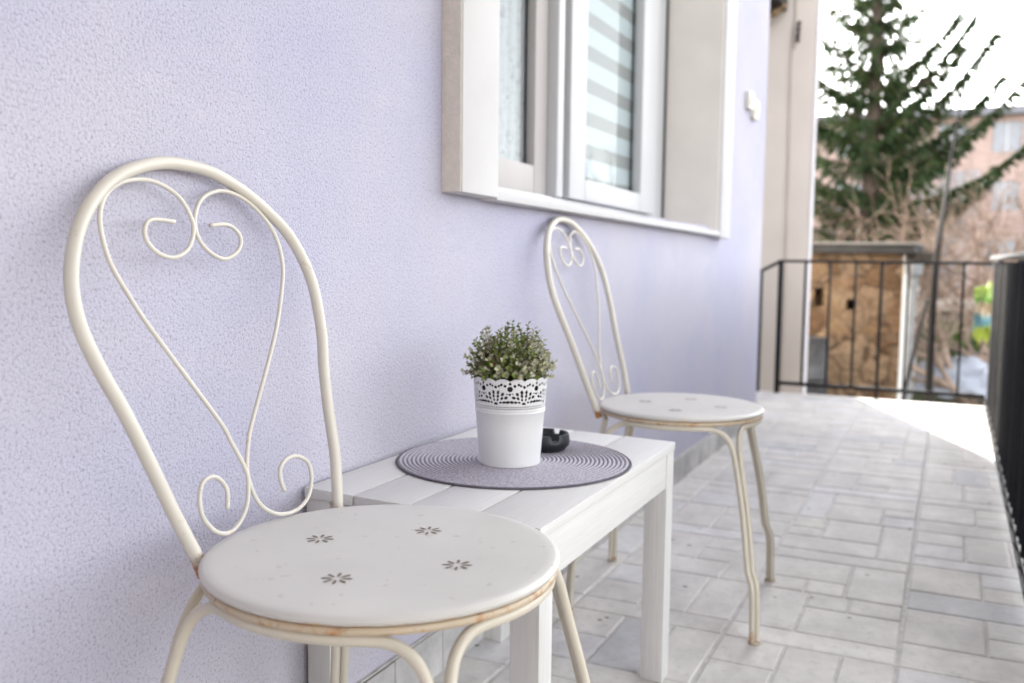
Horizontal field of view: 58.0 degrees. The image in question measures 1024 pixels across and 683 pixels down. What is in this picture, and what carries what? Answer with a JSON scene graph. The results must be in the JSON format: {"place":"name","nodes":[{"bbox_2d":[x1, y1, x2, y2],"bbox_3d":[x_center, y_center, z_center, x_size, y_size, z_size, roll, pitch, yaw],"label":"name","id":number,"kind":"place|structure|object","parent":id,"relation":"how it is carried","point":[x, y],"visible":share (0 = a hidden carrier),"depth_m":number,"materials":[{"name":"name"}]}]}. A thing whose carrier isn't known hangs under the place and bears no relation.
{"place":"outdoors","nodes":[
{"label":"outdoors","id":0,"kind":"place"},
{"bbox_2d":[433,391,1023,682],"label":"floor","id":1,"kind":"structure","parent":0,"point":[946,524],"depth_m":2.42,"materials":[{"name":"grey tile"}]},
{"bbox_2d":[63,156,589,682],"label":"bistro chair","id":2,"kind":"object","parent":1,"relation":"on","point":[339,578],"visible":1,"depth_m":1.00,"materials":[{"name":"metal"}]},
{"bbox_2d":[305,427,674,682],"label":"side table","id":3,"kind":"object","parent":1,"relation":"on","point":[572,523],"visible":0.46,"depth_m":1.39,"materials":[{"name":"white paint"}]},
{"bbox_2d":[395,437,631,489],"bbox_3d":[0.003,0.200,1.566,0.398,0.004,0.398,3,6,25],"label":"placemat","id":4,"kind":"object","parent":3,"relation":"on","point":[455,462],"visible":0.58,"depth_m":1.50,"materials":[{"name":"grey fabric"}]},
{"bbox_2d":[461,319,556,467],"bbox_3d":[-0.004,0.081,1.528,0.157,0.240,0.166,3,6,25],"label":"potted plant","id":5,"kind":"object","parent":4,"relation":"on","point":[510,381],"visible":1,"depth_m":1.49,"materials":[{"name":"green plant"}]},
{"bbox_2d":[541,428,569,452],"bbox_3d":[0.058,0.176,1.644,0.090,0.030,0.090,3,6,25],"label":"ashtray","id":6,"kind":"object","parent":4,"relation":"on","point":[553,441],"visible":0.56,"depth_m":1.61,"materials":[{"name":"black ceramic"}]},
{"bbox_2d":[543,216,774,645],"bbox_3d":[0.356,0.158,2.167,0.520,0.898,0.444,3,6,22],"label":"bistro chair","id":7,"kind":"object","parent":1,"relation":"on","point":[686,412],"visible":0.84,"depth_m":2.08,"materials":[{"name":"beige metal"}]},
{"bbox_2d":[463,391,1021,682],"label":"joint","id":8,"kind":"object","parent":1,"relation":"in","point":[895,666],"visible":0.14,"depth_m":2.31,"materials":[{"name":"concrete"}]},
{"bbox_2d":[756,259,992,399],"bbox_3d":[1.807,0.070,5.479,1.795,1.104,0.030,3,6,25],"label":"end railing","id":9,"kind":"object","parent":1,"relation":"on","point":[777,381],"visible":0.95,"depth_m":5.36,"materials":[{"name":"black metal"}]},
{"bbox_2d":[983,252,1023,598],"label":"side railing","id":10,"kind":"object","parent":1,"relation":"on","point":[1004,407],"visible":1,"depth_m":3.27,"materials":[{"name":"black metal"}]},
{"bbox_2d":[817,0,1023,114],"label":"sky","id":11,"kind":"structure","parent":0,"point":[1007,16],"materials":[{"name":"white"}]},
{"bbox_2d":[911,374,986,405],"bbox_3d":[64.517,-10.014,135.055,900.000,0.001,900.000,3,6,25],"label":"ground","id":12,"kind":"structure","parent":0,"point":[921,397],"depth_m":10.76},
{"bbox_2d":[0,0,769,682],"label":"house","id":13,"kind":"structure","parent":12,"relation":"on","point":[416,176],"depth_m":1.39,"materials":[{"name":"purple paint"}]},
{"bbox_2d":[441,0,737,238],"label":"window","id":14,"kind":"structure","parent":13,"relation":"in","point":[627,105],"depth_m":2.91,"materials":[{"name":"beige paint"}]},
{"bbox_2d":[759,0,821,393],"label":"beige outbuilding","id":15,"kind":"structure","parent":12,"relation":"on","point":[791,110],"depth_m":6.34,"materials":[{"name":"beige paint"}]},
{"bbox_2d":[806,336,829,394],"bbox_3d":[2.514,0.436,7.896,0.360,0.950,0.360,3,6,25],"label":"barrel","id":16,"kind":"object","parent":12,"relation":"on","point":[816,355],"visible":0.2,"depth_m":7.71,"materials":[{"name":"grey metal"}]},
{"bbox_2d":[808,242,932,400],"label":"stone shed","id":17,"kind":"structure","parent":12,"relation":"on","point":[866,321],"depth_m":7.98,"materials":[{"name":"stone"}]},
{"bbox_2d":[900,299,928,400],"bbox_3d":[2.832,0.369,6.624,0.562,1.331,0.039,-4,7,-43],"label":"leaning pole","id":18,"kind":"object","parent":12,"relation":"on","point":[915,347],"visible":0.52,"depth_m":6.65,"materials":[{"name":"grey wood"}]},
{"bbox_2d":[812,0,1023,299],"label":"spruce tree","id":19,"kind":"object","parent":12,"relation":"on","point":[877,122],"visible":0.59,"depth_m":13.40,"materials":[{"name":"green plant"}]},
{"bbox_2d":[812,104,1023,297],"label":"apartment block","id":20,"kind":"structure","parent":12,"relation":"on","point":[1003,132],"depth_m":40.39,"materials":[{"name":"pink plaster"},{"name":"window glass"},{"name":"roof tile"}]},
{"bbox_2d":[939,125,966,152],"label":"window","id":21,"kind":"structure","parent":20,"relation":"in","point":[941,128],"depth_m":41.11,"materials":[{"name":"grey glass"}]},
{"bbox_2d":[985,240,1015,268],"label":"window","id":22,"kind":"structure","parent":20,"relation":"in","point":[1010,242],"depth_m":40.55,"materials":[{"name":"white plastic"}]},
{"bbox_2d":[990,181,1018,210],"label":"window","id":23,"kind":"structure","parent":20,"relation":"in","point":[1001,187],"depth_m":40.37,"materials":[{"name":"white glass"}]},
{"bbox_2d":[992,121,1022,151],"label":"window","id":24,"kind":"structure","parent":20,"relation":"in","point":[1003,131],"depth_m":40.17,"materials":[{"name":"white glass"}]},
{"bbox_2d":[812,190,1023,365],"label":"bare tree","id":25,"kind":"object","parent":12,"relation":"on","point":[886,233],"visible":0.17,"depth_m":12.10,"materials":[{"name":"brown plant"}]},
{"bbox_2d":[814,160,1022,314],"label":"bare tree","id":26,"kind":"object","parent":12,"relation":"on","point":[943,258],"visible":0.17,"depth_m":13.55,"materials":[{"name":"brown plant"}]},
{"bbox_2d":[833,159,1023,286],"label":"bare tree","id":27,"kind":"object","parent":12,"relation":"on","point":[967,211],"visible":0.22,"depth_m":17.79,"materials":[{"name":"brown plant"}]},
{"bbox_2d":[924,248,940,402],"bbox_3d":[3.110,0.160,6.864,0.071,1.702,0.074,3,6,25],"label":"timber post","id":28,"kind":"object","parent":12,"relation":"on","point":[936,257],"visible":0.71,"depth_m":6.82,"materials":[{"name":"grey wood"}]},
{"bbox_2d":[934,59,974,249],"bbox_3d":[6.806,-3.529,13.953,0.082,4.583,16.510,3,6,26],"label":"overhead cable","id":29,"kind":"object","parent":28,"relation":"attached to","point":[939,225],"visible":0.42,"depth_m":8.09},
{"bbox_2d":[938,0,981,247],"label":"overhead cable","id":30,"kind":"object","parent":28,"relation":"attached to","point":[948,185],"visible":0.9,"depth_m":8.34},
{"bbox_2d":[903,170,979,299],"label":"house","id":31,"kind":"structure","parent":12,"relation":"on","point":[961,175],"depth_m":27.19,"materials":[{"name":"metal"}]},
{"bbox_2d":[934,241,958,273],"bbox_3d":[12.630,-2.435,27.087,0.800,1.000,0.028,3,6,25],"label":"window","id":32,"kind":"structure","parent":31,"relation":"in","point":[951,266],"depth_m":27.00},
{"bbox_2d":[872,175,1023,405],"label":"bare tree","id":33,"kind":"object","parent":12,"relation":"on","point":[940,363],"visible":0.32,"depth_m":9.93,"materials":[{"name":"brown plant"}]},
{"bbox_2d":[874,159,1023,303],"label":"bare tree","id":34,"kind":"object","parent":12,"relation":"on","point":[967,277],"visible":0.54,"depth_m":11.00,"materials":[{"name":"brown plant"}]},
{"bbox_2d":[913,340,986,403],"bbox_3d":[5.428,0.462,11.334,2.084,1.009,3.405,3,6,25],"label":"brushwood","id":35,"kind":"object","parent":12,"relation":"on","point":[953,355],"visible":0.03,"depth_m":11.16,"materials":[{"name":"brown wood"}]},
{"bbox_2d":[913,355,987,398],"bbox_3d":[4.940,0.352,10.120,0.950,0.397,1.500,3,6,25],"label":"tarpaulin","id":36,"kind":"object","parent":12,"relation":"on","point":[972,378],"visible":0.37,"depth_m":9.86,"materials":[{"name":"white plastic"}]},
{"bbox_2d":[915,314,989,373],"bbox_3d":[5.796,0.103,12.365,1.237,0.943,0.718,3,6,25],"label":"garden shrub","id":37,"kind":"object","parent":12,"relation":"on","point":[955,337],"visible":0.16,"depth_m":12.24,"materials":[{"name":"brown plant"}]},
{"bbox_2d":[916,299,989,356],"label":"garden wall","id":38,"kind":"structure","parent":12,"relation":"on","point":[940,303],"depth_m":13.05,"materials":[{"name":"beige stone"}]},
{"bbox_2d":[917,130,1023,261],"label":"bare tree","id":39,"kind":"object","parent":12,"relation":"on","point":[971,178],"visible":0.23,"depth_m":21.73,"materials":[{"name":"brown plant"}]},
{"bbox_2d":[996,137,1023,259],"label":"bare tree","id":40,"kind":"object","parent":12,"relation":"on","point":[1019,206],"visible":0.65,"depth_m":14.64,"materials":[{"name":"brown plant"}]},
{"bbox_2d":[972,280,992,343],"bbox_3d":[2.727,-0.167,5.320,0.132,0.371,0.114,3,6,25],"label":"plastic bag","id":41,"kind":"object","parent":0,"point":[982,312],"visible":0.84,"depth_m":5.30,"materials":[{"name":"green plastic"}]}
]}

